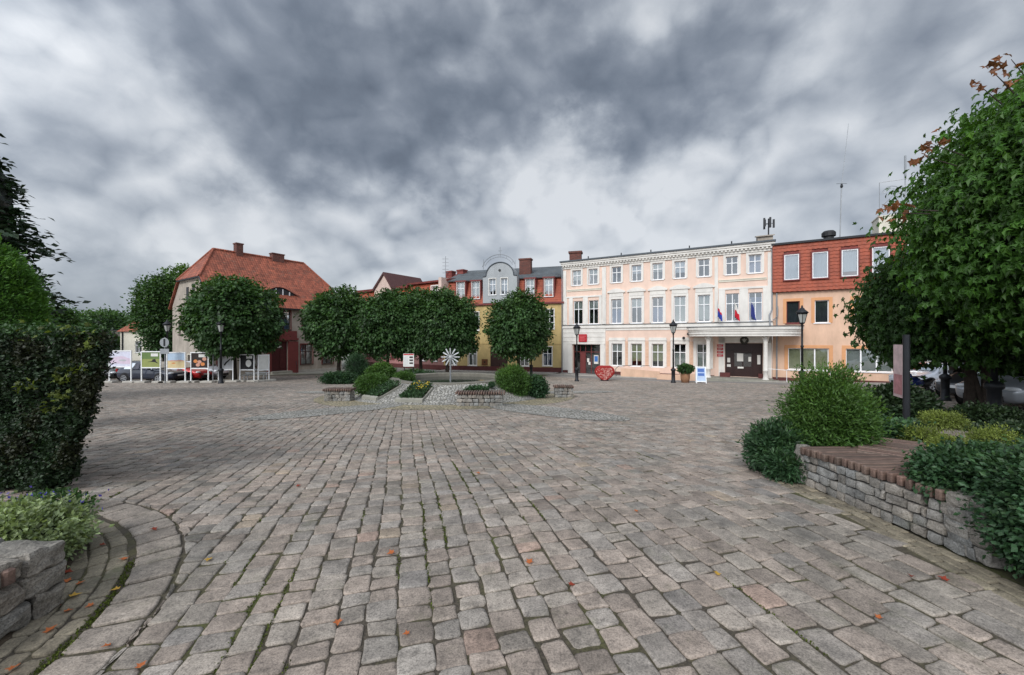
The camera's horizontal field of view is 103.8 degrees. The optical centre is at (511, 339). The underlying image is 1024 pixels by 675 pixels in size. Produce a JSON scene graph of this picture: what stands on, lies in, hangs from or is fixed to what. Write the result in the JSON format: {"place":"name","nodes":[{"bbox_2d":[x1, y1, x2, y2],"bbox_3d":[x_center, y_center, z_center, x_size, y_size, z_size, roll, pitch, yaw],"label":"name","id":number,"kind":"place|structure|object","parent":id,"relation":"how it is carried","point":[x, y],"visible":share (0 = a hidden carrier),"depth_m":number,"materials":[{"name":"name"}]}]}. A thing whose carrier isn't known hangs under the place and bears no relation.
{"place":"outdoors","nodes":[
{"label":"outdoors","id":0,"kind":"place"},
{"bbox_2d":[117,322,161,360],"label":"house","id":1,"kind":"structure","parent":0,"point":[128,341],"depth_m":60.00,"materials":[{"name":"white paint"}]},
{"bbox_2d":[356,272,421,367],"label":"gabled house","id":2,"kind":"structure","parent":0,"point":[389,280],"depth_m":47.04,"materials":[{"name":"red paint"}]},
{"bbox_2d":[0,375,1023,674],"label":"sett paving","id":3,"kind":"structure","parent":0,"point":[664,413],"depth_m":3.32,"materials":[{"name":"stone"}]},
{"bbox_2d":[3,499,181,674],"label":"sett border","id":4,"kind":"object","parent":3,"relation":"on","point":[135,601],"visible":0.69,"depth_m":2.72,"materials":[{"name":"stone"}]},
{"bbox_2d":[104,350,133,382],"bbox_3d":[-26.954,1.891,27.600,2.340,2.255,0.500,0,0,0],"label":"display board","id":5,"kind":"object","parent":3,"relation":"on","point":[122,358],"visible":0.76,"depth_m":27.59,"materials":[{"name":"white paint"}]},
{"bbox_2d":[132,351,162,382],"bbox_3d":[-24.840,1.920,27.600,2.140,2.196,0.500,0,0,0],"label":"display board","id":6,"kind":"object","parent":3,"relation":"on","point":[150,359],"visible":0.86,"depth_m":27.59,"materials":[{"name":"white paint"}]},
{"bbox_2d":[116,361,187,381],"bbox_3d":[-25.840,2.342,28.949,4.320,1.560,2.040,0,0,6],"label":"parked car","id":7,"kind":"object","parent":3,"relation":"on","point":[148,374],"visible":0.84,"depth_m":28.19,"materials":[{"name":"blue paint"}]},
{"bbox_2d":[163,352,190,382],"bbox_3d":[-23.108,1.949,27.600,2.090,2.137,0.500,0,0,0],"label":"display board","id":8,"kind":"object","parent":3,"relation":"on","point":[175,360],"visible":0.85,"depth_m":27.59,"materials":[{"name":"white paint"}]},
{"bbox_2d":[153,362,211,380],"bbox_3d":[-24.940,2.434,30.349,3.920,1.500,1.940,0,0,4],"label":"parked car","id":9,"kind":"object","parent":3,"relation":"on","point":[200,373],"visible":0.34,"depth_m":29.83,"materials":[{"name":"red paint"}]},
{"bbox_2d":[187,352,216,382],"bbox_3d":[-21.648,1.958,27.800,2.040,2.142,0.500,0,0,0],"label":"display board","id":10,"kind":"object","parent":3,"relation":"on","point":[198,360],"visible":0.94,"depth_m":27.79,"materials":[{"name":"white paint"}]},
{"bbox_2d":[216,319,225,383],"bbox_3d":[-19.450,0.799,26.800,0.600,4.410,0.600,0,0,0],"label":"street lamp","id":11,"kind":"object","parent":3,"relation":"on","point":[220,330],"visible":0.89,"depth_m":26.74,"materials":[{"name":"metal"}]},
{"bbox_2d":[216,356,239,381],"bbox_3d":[-20.416,2.054,28.600,1.860,2.038,0.500,0,0,0],"label":"display board","id":12,"kind":"object","parent":3,"relation":"on","point":[228,364],"visible":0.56,"depth_m":28.59,"materials":[{"name":"white paint"}]},
{"bbox_2d":[239,354,258,381],"bbox_3d":[-19.159,2.087,29.000,1.860,2.015,0.500,0,0,0],"label":"display board","id":13,"kind":"object","parent":3,"relation":"on","point":[245,363],"visible":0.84,"depth_m":28.99,"materials":[{"name":"white paint"}]},
{"bbox_2d":[252,354,275,381],"bbox_3d":[-18.203,2.122,29.400,0.500,1.991,1.590,0,0,30],"label":"display board","id":14,"kind":"object","parent":3,"relation":"on","point":[263,362],"visible":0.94,"depth_m":29.44,"materials":[{"name":"white paint"}]},
{"bbox_2d":[242,404,403,419],"bbox_3d":[-5.300,2.130,12.000,1.639,0.217,4.838,0,0,36],"label":"paving strip","id":15,"kind":"object","parent":3,"relation":"on","point":[322,411],"visible":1,"depth_m":11.74,"materials":[{"name":"stone"}]},
{"bbox_2d":[30,447,828,674],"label":"moss","id":16,"kind":"object","parent":3,"relation":"on","point":[89,622],"visible":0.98,"depth_m":2.61,"materials":[{"name":"green plant"}]},
{"bbox_2d":[313,390,574,409],"bbox_3d":[-2.700,2.442,17.600,10.800,0.594,10.800,0,0,0],"label":"cobble ring","id":17,"kind":"object","parent":3,"relation":"on","point":[549,398],"visible":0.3,"depth_m":14.00,"materials":[{"name":"grey stone"}]},
{"bbox_2d":[322,387,355,400],"bbox_3d":[-6.460,2.076,15.029,1.053,0.498,0.559,0,0,0],"label":"stone bench","id":18,"kind":"object","parent":17,"relation":"on","point":[339,394],"visible":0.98,"depth_m":14.81,"materials":[{"name":"grey stone"}]},
{"bbox_2d":[355,348,536,404],"bbox_3d":[-2.700,1.524,17.600,8.240,2.302,8.240,0,0,0],"label":"fountain","id":19,"kind":"object","parent":17,"relation":"on","point":[447,385],"visible":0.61,"depth_m":15.27,"materials":[{"name":"stone"}]},
{"bbox_2d":[362,380,401,400],"bbox_3d":[-4.882,1.946,15.173,1.040,0.787,1.153,0,0,42],"label":"flower bed","id":20,"kind":"object","parent":19,"relation":"on","point":[383,390],"visible":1,"depth_m":14.99,"materials":[{"name":"plant"}]},
{"bbox_2d":[395,381,433,402],"bbox_3d":[-3.453,1.906,14.420,1.040,0.760,1.144,0,0,13],"label":"flower bed","id":21,"kind":"object","parent":19,"relation":"on","point":[415,392],"visible":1,"depth_m":14.22,"materials":[{"name":"plant"}]},
{"bbox_2d":[455,390,504,405],"bbox_3d":[-1.049,1.982,13.430,1.632,0.505,0.556,0,0,0],"label":"stone bench","id":22,"kind":"object","parent":17,"relation":"on","point":[479,398],"visible":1,"depth_m":13.21,"materials":[{"name":"grey stone"}]},
{"bbox_2d":[493,362,533,396],"bbox_3d":[0.037,1.781,15.942,1.753,1.743,1.898,0,0,0],"label":"round bush","id":23,"kind":"object","parent":17,"relation":"on","point":[514,378],"visible":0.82,"depth_m":15.61,"materials":[{"name":"green plant"}]},
{"bbox_2d":[523,373,550,398],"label":"round bush","id":24,"kind":"object","parent":17,"relation":"on","point":[540,389],"visible":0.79,"depth_m":15.96,"materials":[{"name":"green plant"}]},
{"bbox_2d":[489,404,630,420],"bbox_3d":[1.100,2.124,11.900,1.839,0.219,5.238,0,0,-42],"label":"paving strip","id":25,"kind":"object","parent":17,"relation":"on","point":[558,412],"visible":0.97,"depth_m":11.51,"materials":[{"name":"grey stone"}]},
{"bbox_2d":[553,384,573,397],"bbox_3d":[2.115,2.145,16.535,0.800,0.510,0.558,0,0,0],"label":"stone bench","id":26,"kind":"object","parent":17,"relation":"on","point":[562,391],"visible":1,"depth_m":16.31,"materials":[{"name":"grey stone"}]},
{"bbox_2d":[0,480,1023,674],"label":"tan sett edging","id":27,"kind":"object","parent":3,"relation":"on","point":[20,641],"visible":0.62,"depth_m":2.85,"materials":[{"name":"grey stone"}]},
{"bbox_2d":[0,535,66,640],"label":"seat wall","id":28,"kind":"structure","parent":27,"relation":"on","point":[32,570],"depth_m":2.42,"materials":[{"name":"stone"}]},
{"bbox_2d":[595,365,614,380],"bbox_3d":[7.000,2.569,30.298,1.480,1.169,0.404,0,0,14],"label":"heart sculpture","id":29,"kind":"object","parent":3,"relation":"on","point":[604,372],"visible":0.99,"depth_m":30.11,"materials":[{"name":"red paint"}]},
{"bbox_2d":[676,362,694,382],"bbox_3d":[12.081,2.319,27.915,1.357,1.431,1.222,0,0,0],"label":"flower pot","id":30,"kind":"object","parent":3,"relation":"on","point":[685,370],"visible":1,"depth_m":27.65,"materials":[{"name":"ceramic"}]},
{"bbox_2d":[796,305,808,377],"bbox_3d":[14.900,0.458,20.600,0.600,4.410,0.600,0,0,0],"label":"street lamp","id":31,"kind":"object","parent":3,"relation":"on","point":[801,312],"visible":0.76,"depth_m":20.55,"materials":[{"name":"metal"}]},
{"bbox_2d":[888,361,963,389],"bbox_3d":[22.590,1.968,21.598,4.120,1.500,1.980,0,0,-10],"label":"parked car","id":32,"kind":"object","parent":3,"relation":"on","point":[935,373],"visible":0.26,"depth_m":20.83,"materials":[{"name":"white paint"}]},
{"bbox_2d":[939,362,951,400],"bbox_3d":[16.200,0.150,15.000,0.600,4.410,0.600,0,0,0],"label":"street lamp","id":33,"kind":"object","parent":3,"relation":"on","point":[944,377],"visible":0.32,"depth_m":14.93,"materials":[{"name":"metal"}]},
{"bbox_2d":[935,367,979,396],"bbox_3d":[19.190,1.640,15.998,4.320,1.540,2.040,0,0,-14],"label":"parked car","id":34,"kind":"object","parent":3,"relation":"on","point":[956,378],"visible":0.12,"depth_m":16.00,"materials":[{"name":"grey paint"}]},
{"bbox_2d":[955,364,1023,404],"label":"parked car","id":35,"kind":"object","parent":3,"relation":"on","point":[1013,392],"visible":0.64,"depth_m":12.37,"materials":[{"name":"silver metal"}]},
{"bbox_2d":[983,350,1004,406],"bbox_3d":[11.600,-0.144,9.650,0.630,4.410,0.630,0,0,0],"label":"street lamp","id":36,"kind":"object","parent":3,"relation":"on","point":[995,387],"visible":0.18,"depth_m":9.59,"materials":[{"name":"metal"}]},
{"bbox_2d":[0,340,1023,674],"bbox_3d":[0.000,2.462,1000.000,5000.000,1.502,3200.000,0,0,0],"label":"ground","id":37,"kind":"structure","parent":0,"point":[132,554],"depth_m":2.83,"materials":[{"name":"grey stone"}]},
{"bbox_2d":[0,234,60,326],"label":"thuja","id":38,"kind":"object","parent":37,"relation":"on","point":[24,293],"visible":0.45,"depth_m":8.20,"materials":[{"name":"green plant"}]},
{"bbox_2d":[0,555,72,645],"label":"planting bed","id":39,"kind":"object","parent":37,"relation":"on","point":[69,562],"visible":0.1,"depth_m":2.85,"materials":[{"name":"soil"}]},
{"bbox_2d":[0,487,114,567],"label":"variegated shrub","id":40,"kind":"object","parent":39,"relation":"on","point":[32,516],"visible":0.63,"depth_m":3.05,"materials":[{"name":"green plant"}]},
{"bbox_2d":[0,133,90,325],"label":"spruce tree","id":41,"kind":"object","parent":37,"relation":"on","point":[9,214],"visible":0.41,"depth_m":14.69,"materials":[{"name":"green plant"}]},
{"bbox_2d":[0,486,108,511],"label":"violet flowers","id":42,"kind":"object","parent":37,"relation":"on","point":[78,495],"visible":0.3,"depth_m":3.94,"materials":[{"name":"green plant"}]},
{"bbox_2d":[0,319,119,494],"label":"clipped hedge","id":43,"kind":"object","parent":37,"relation":"on","point":[52,377],"visible":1,"depth_m":4.44,"materials":[{"name":"green plant"}]},
{"bbox_2d":[48,304,83,326],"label":"skyline tree","id":44,"kind":"object","parent":37,"relation":"on","point":[63,317],"visible":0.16,"depth_m":59.79,"materials":[{"name":"green plant"}]},
{"bbox_2d":[75,307,127,329],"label":"skyline tree","id":45,"kind":"object","parent":37,"relation":"on","point":[106,318],"visible":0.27,"depth_m":94.18,"materials":[{"name":"green plant"}]},
{"bbox_2d":[116,268,178,361],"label":"garden tree","id":46,"kind":"object","parent":37,"relation":"on","point":[152,312],"visible":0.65,"depth_m":41.77,"materials":[{"name":"green plant"}]},
{"bbox_2d":[168,271,290,379],"bbox_3d":[-20.265,-0.872,29.659,7.515,8.290,7.289,0,0,0],"label":"linden tree","id":47,"kind":"object","parent":37,"relation":"on","point":[246,312],"visible":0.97,"depth_m":27.89,"materials":[{"name":"green plant"}]},
{"bbox_2d":[168,242,341,377],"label":"tiled house","id":48,"kind":"structure","parent":37,"relation":"on","point":[297,284],"depth_m":38.15,"materials":[{"name":"red tile"}]},
{"bbox_2d":[272,341,286,370],"bbox_3d":[-21.747,1.533,37.391,0.100,2.814,1.428,0,0,34],"label":"door","id":49,"kind":"structure","parent":48,"relation":"in","point":[279,358],"depth_m":37.48,"materials":[{"name":"red paint"}]},
{"bbox_2d":[300,343,313,364],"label":"window","id":50,"kind":"structure","parent":48,"relation":"in","point":[306,356],"depth_m":39.67,"materials":[{"name":"grey glass"}]},
{"bbox_2d":[293,283,373,371],"bbox_3d":[-14.524,-0.661,33.617,6.721,8.031,6.397,0,0,0],"label":"linden tree","id":51,"kind":"object","parent":37,"relation":"on","point":[327,327],"visible":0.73,"depth_m":31.74,"materials":[{"name":"green plant"}]},
{"bbox_2d":[316,370,357,383],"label":"shrub","id":52,"kind":"object","parent":37,"relation":"on","point":[338,377],"visible":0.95,"depth_m":25.98,"materials":[{"name":"green plant"}]},
{"bbox_2d":[340,349,371,377],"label":"conifer","id":53,"kind":"object","parent":37,"relation":"on","point":[357,364],"visible":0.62,"depth_m":28.11,"materials":[{"name":"green plant"}]},
{"bbox_2d":[353,369,391,396],"bbox_3d":[-5.535,1.794,15.997,1.711,1.192,1.486,0,0,0],"label":"clipped shrub","id":54,"kind":"object","parent":37,"relation":"on","point":[365,382],"visible":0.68,"depth_m":15.67,"materials":[{"name":"green plant"}]},
{"bbox_2d":[363,359,396,377],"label":"shrub","id":55,"kind":"object","parent":37,"relation":"on","point":[385,367],"visible":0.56,"depth_m":27.19,"materials":[{"name":"green plant"}]},
{"bbox_2d":[350,287,415,362],"bbox_3d":[-10.321,-0.545,33.183,5.885,7.791,6.183,0,0,16],"label":"linden tree","id":56,"kind":"object","parent":37,"relation":"on","point":[379,322],"visible":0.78,"depth_m":31.55,"materials":[{"name":"green plant"}]},
{"bbox_2d":[392,284,439,369],"bbox_3d":[-7.736,-0.661,33.975,6.385,8.031,6.077,0,0,25],"label":"linden tree","id":57,"kind":"object","parent":37,"relation":"on","point":[412,298],"visible":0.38,"depth_m":31.95,"materials":[{"name":"green plant"}]},
{"bbox_2d":[405,269,467,369],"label":"mansard house","id":58,"kind":"structure","parent":37,"relation":"on","point":[439,363],"depth_m":43.12,"materials":[{"name":"white paint"}]},
{"bbox_2d":[407,284,482,371],"bbox_3d":[-5.324,-0.545,33.009,5.885,7.791,6.183,0,0,35],"label":"linden tree","id":59,"kind":"object","parent":37,"relation":"on","point":[455,320],"visible":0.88,"depth_m":31.41,"materials":[{"name":"green plant"}]},
{"bbox_2d":[479,287,554,366],"bbox_3d":[0.551,-0.468,33.228,6.013,7.630,6.318,0,0,-34],"label":"linden tree","id":60,"kind":"object","parent":37,"relation":"on","point":[519,325],"visible":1,"depth_m":31.74,"materials":[{"name":"green plant"}]},
{"bbox_2d":[559,217,820,382],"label":"town hall","id":61,"kind":"structure","parent":37,"relation":"on","point":[622,311],"depth_m":33.08,"materials":[{"name":"white paint"}]},
{"bbox_2d":[574,345,597,373],"bbox_3d":[6.926,1.860,37.045,2.560,2.640,0.060,0,0,29],"label":"shop door","id":62,"kind":"structure","parent":61,"relation":"in","point":[582,354],"depth_m":37.13,"materials":[{"name":"red paint"}]},
{"bbox_2d":[587,266,599,284],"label":"window","id":63,"kind":"structure","parent":61,"relation":"in","point":[593,272],"depth_m":36.71,"materials":[{"name":"glass"}]},
{"bbox_2d":[610,264,622,283],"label":"window","id":64,"kind":"structure","parent":61,"relation":"in","point":[616,273],"depth_m":35.73,"materials":[{"name":"glass"}]},
{"bbox_2d":[609,296,623,323],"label":"window","id":65,"kind":"structure","parent":61,"relation":"in","point":[617,302],"depth_m":35.68,"materials":[{"name":"glass"}]},
{"bbox_2d":[609,341,624,366],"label":"window","id":66,"kind":"structure","parent":61,"relation":"in","point":[616,351],"depth_m":35.73,"materials":[{"name":"white paint"}]},
{"bbox_2d":[629,262,643,281],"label":"window","id":67,"kind":"structure","parent":61,"relation":"in","point":[636,270],"depth_m":34.85,"materials":[{"name":"glass"}]},
{"bbox_2d":[629,295,643,323],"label":"window","id":68,"kind":"structure","parent":61,"relation":"in","point":[635,302],"depth_m":34.86,"materials":[{"name":"glass"}]},
{"bbox_2d":[628,341,644,366],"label":"window","id":69,"kind":"structure","parent":61,"relation":"in","point":[636,349],"depth_m":34.83,"materials":[{"name":"white paint"}]},
{"bbox_2d":[650,260,664,280],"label":"window","id":70,"kind":"structure","parent":61,"relation":"in","point":[659,266],"depth_m":34.00,"materials":[{"name":"glass"}]},
{"bbox_2d":[650,294,665,322],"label":"window","id":71,"kind":"structure","parent":61,"relation":"in","point":[657,303],"depth_m":34.00,"materials":[{"name":"glass"}]},
{"bbox_2d":[649,341,666,367],"bbox_3d":[12.410,1.270,34.039,1.420,2.260,0.690,0,0,30],"label":"window","id":72,"kind":"structure","parent":61,"relation":"in","point":[657,349],"depth_m":33.97,"materials":[{"name":"white paint"}]},
{"bbox_2d":[671,293,687,322],"bbox_3d":[13.924,-2.545,33.182,1.300,2.410,0.690,0,0,30],"label":"window","id":73,"kind":"structure","parent":61,"relation":"in","point":[679,302],"depth_m":33.08,"materials":[{"name":"glass"}]},
{"bbox_2d":[672,258,687,278],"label":"window","id":74,"kind":"structure","parent":61,"relation":"in","point":[681,266],"depth_m":33.08,"materials":[{"name":"glass"}]},
{"bbox_2d":[671,341,688,366],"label":"window","id":75,"kind":"structure","parent":61,"relation":"in","point":[681,348],"depth_m":33.10,"materials":[{"name":"white paint"}]},
{"bbox_2d":[693,341,712,369],"bbox_3d":[15.429,1.270,32.330,1.420,2.260,0.690,0,0,29],"label":"window","id":76,"kind":"structure","parent":61,"relation":"in","point":[699,347],"depth_m":32.32,"materials":[{"name":"white paint"}]},
{"bbox_2d":[696,256,711,277],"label":"window","id":77,"kind":"structure","parent":61,"relation":"in","point":[704,265],"depth_m":32.28,"materials":[{"name":"glass"}]},
{"bbox_2d":[695,292,712,322],"bbox_3d":[15.481,-2.545,32.301,1.300,2.410,0.690,0,0,29],"label":"window","id":78,"kind":"structure","parent":61,"relation":"in","point":[703,300],"depth_m":32.20,"materials":[{"name":"glass"}]},
{"bbox_2d":[723,253,740,275],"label":"window","id":79,"kind":"structure","parent":61,"relation":"in","point":[731,265],"depth_m":31.34,"materials":[{"name":"glass"}]},
{"bbox_2d":[725,293,739,321],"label":"window","id":80,"kind":"structure","parent":61,"relation":"in","point":[730,298],"depth_m":31.54,"materials":[{"name":"glass"}]},
{"bbox_2d":[725,343,762,376],"bbox_3d":[17.800,1.600,30.837,2.480,2.560,0.115,0,0,29],"label":"entrance door","id":81,"kind":"structure","parent":61,"relation":"in","point":[741,360],"depth_m":30.81,"materials":[{"name":"brown wood"}]},
{"bbox_2d":[747,292,761,321],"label":"window","id":82,"kind":"structure","parent":61,"relation":"in","point":[756,297],"depth_m":30.45,"materials":[{"name":"glass"}]},
{"bbox_2d":[746,251,763,273],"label":"window","id":83,"kind":"structure","parent":61,"relation":"in","point":[753,262],"depth_m":30.48,"materials":[{"name":"glass"}]},
{"bbox_2d":[734,415,812,473],"bbox_3d":[3.518,1.460,5.366,1.009,0.934,0.996,0,0,0],"label":"juniper","id":84,"kind":"object","parent":37,"relation":"on","point":[761,437],"visible":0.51,"depth_m":5.27,"materials":[{"name":"green plant"}]},
{"bbox_2d":[755,442,808,485],"bbox_3d":[3.471,1.579,5.033,0.746,0.591,0.699,0,0,0],"label":"juniper","id":85,"kind":"object","parent":37,"relation":"on","point":[786,469],"visible":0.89,"depth_m":4.91,"materials":[{"name":"green plant"}]},
{"bbox_2d":[771,214,929,382],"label":"office building","id":86,"kind":"structure","parent":37,"relation":"on","point":[809,275],"depth_m":28.31,"materials":[{"name":"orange paint"}]},
{"bbox_2d":[783,298,802,323],"bbox_3d":[20.582,-2.030,29.415,1.200,1.860,0.690,0,0,30],"label":"window","id":87,"kind":"structure","parent":86,"relation":"in","point":[790,308],"depth_m":29.37,"materials":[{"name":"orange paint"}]},
{"bbox_2d":[784,345,832,370],"bbox_3d":[21.353,1.345,28.979,2.810,1.830,0.690,0,0,30],"label":"window","id":88,"kind":"structure","parent":86,"relation":"in","point":[792,353],"depth_m":28.90,"materials":[{"name":"grey glass"}]},
{"bbox_2d":[811,297,832,323],"bbox_3d":[22.035,-2.030,28.593,1.200,1.860,0.690,0,0,29],"label":"window","id":89,"kind":"structure","parent":86,"relation":"in","point":[821,309],"depth_m":28.48,"materials":[{"name":"glass"}]},
{"bbox_2d":[842,345,892,372],"bbox_3d":[24.261,1.345,27.334,2.890,1.830,0.690,0,0,30],"label":"window","id":90,"kind":"structure","parent":86,"relation":"in","point":[855,356],"depth_m":27.41,"materials":[{"name":"glass"}]},
{"bbox_2d":[893,335,909,418],"bbox_3d":[7.833,0.962,8.071,0.110,2.100,0.604,0,0,27],"label":"notice post","id":91,"kind":"object","parent":37,"relation":"on","point":[901,371],"visible":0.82,"depth_m":7.86,"materials":[{"name":"metal"}]},
{"bbox_2d":[861,382,948,426],"bbox_3d":[9.077,1.606,9.401,2.151,1.344,1.477,0,0,0],"label":"shrub","id":92,"kind":"object","parent":37,"relation":"on","point":[921,399],"visible":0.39,"depth_m":9.04,"materials":[{"name":"green plant"}]},
{"bbox_2d":[793,437,1017,567],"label":"seat wall","id":93,"kind":"structure","parent":37,"relation":"on","point":[865,477],"depth_m":3.78,"materials":[{"name":"grey stone"}]},
{"bbox_2d":[832,248,1023,404],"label":"maple tree","id":94,"kind":"object","parent":37,"relation":"on","point":[884,324],"visible":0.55,"depth_m":10.66,"materials":[{"name":"green plant"}]},
{"bbox_2d":[852,53,1023,382],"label":"maple tree","id":95,"kind":"object","parent":37,"relation":"on","point":[962,229],"visible":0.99,"depth_m":8.00,"materials":[{"name":"green plant"}]},
{"bbox_2d":[973,365,989,404],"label":"tree trunk","id":96,"kind":"object","parent":37,"relation":"on","point":[980,392],"visible":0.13,"depth_m":10.69,"materials":[{"name":"brown plant"}]},
{"bbox_2d":[942,399,1023,430],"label":"shrub","id":97,"kind":"object","parent":37,"relation":"on","point":[972,412],"visible":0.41,"depth_m":8.39,"materials":[{"name":"green plant"}]},
{"bbox_2d":[0,0,1023,339],"label":"sky","id":98,"kind":"structure","parent":0,"point":[355,142],"materials":[{"name":"grey"}]},
{"bbox_2d":[443,250,582,371],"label":"mansard house","id":99,"kind":"structure","parent":0,"point":[496,281],"depth_m":39.87,"materials":[{"name":"yellow paint"}]},
{"bbox_2d":[545,375,916,386],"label":"street","id":100,"kind":"structure","parent":0,"point":[615,378],"depth_m":31.26,"materials":[{"name":"stone"}]},
{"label":"planting bed","id":101,"kind":"structure","parent":0,"visible":0},
{"bbox_2d":[766,352,901,447],"bbox_3d":[4.172,1.055,5.322,1.356,1.801,1.450,0,0,30],"label":"feathery bush","id":102,"kind":"object","parent":101,"relation":"on","point":[827,409],"visible":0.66,"depth_m":5.05,"materials":[{"name":"green plant"}]},
{"bbox_2d":[871,407,935,439],"bbox_3d":[5.590,1.465,6.105,1.275,0.824,1.235,0,0,37],"label":"shrub","id":103,"kind":"object","parent":101,"relation":"on","point":[907,422],"visible":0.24,"depth_m":5.80,"materials":[{"name":"green plant"}]},
{"bbox_2d":[894,422,951,445],"bbox_3d":[5.724,1.419,5.572,0.690,0.522,0.692,0,0,0],"label":"golden shrub","id":104,"kind":"object","parent":101,"relation":"on","point":[924,435],"visible":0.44,"depth_m":5.56,"materials":[{"name":"yellow plant"}]},
{"bbox_2d":[915,408,974,433],"bbox_3d":[7.523,1.406,6.997,0.728,0.436,0.708,0,0,0],"label":"golden shrub","id":105,"kind":"object","parent":101,"relation":"on","point":[943,421],"visible":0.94,"depth_m":6.91,"materials":[{"name":"yellow plant"}]},
{"bbox_2d":[924,431,974,447],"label":"golden shrub","id":106,"kind":"object","parent":101,"relation":"on","point":[938,439],"visible":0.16,"depth_m":5.15,"materials":[{"name":"yellow plant"}]},
{"bbox_2d":[891,435,1013,511],"bbox_3d":[4.005,1.211,3.441,1.110,0.720,0.996,0,0,0],"label":"dark shrub","id":107,"kind":"object","parent":101,"relation":"on","point":[939,466],"visible":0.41,"depth_m":3.40,"materials":[{"name":"green plant"}]},
{"bbox_2d":[953,434,1023,578],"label":"dark shrub","id":108,"kind":"object","parent":101,"relation":"on","point":[1004,493],"visible":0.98,"depth_m":2.85,"materials":[{"name":"green plant"}]},
{"bbox_2d":[955,421,1022,445],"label":"golden shrub","id":109,"kind":"object","parent":101,"relation":"on","point":[995,433],"visible":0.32,"depth_m":5.28,"materials":[{"name":"yellow plant"}]},
{"bbox_2d":[962,418,1023,440],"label":"shrub","id":110,"kind":"object","parent":101,"relation":"on","point":[1018,426],"visible":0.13,"depth_m":6.63,"materials":[{"name":"green plant"}]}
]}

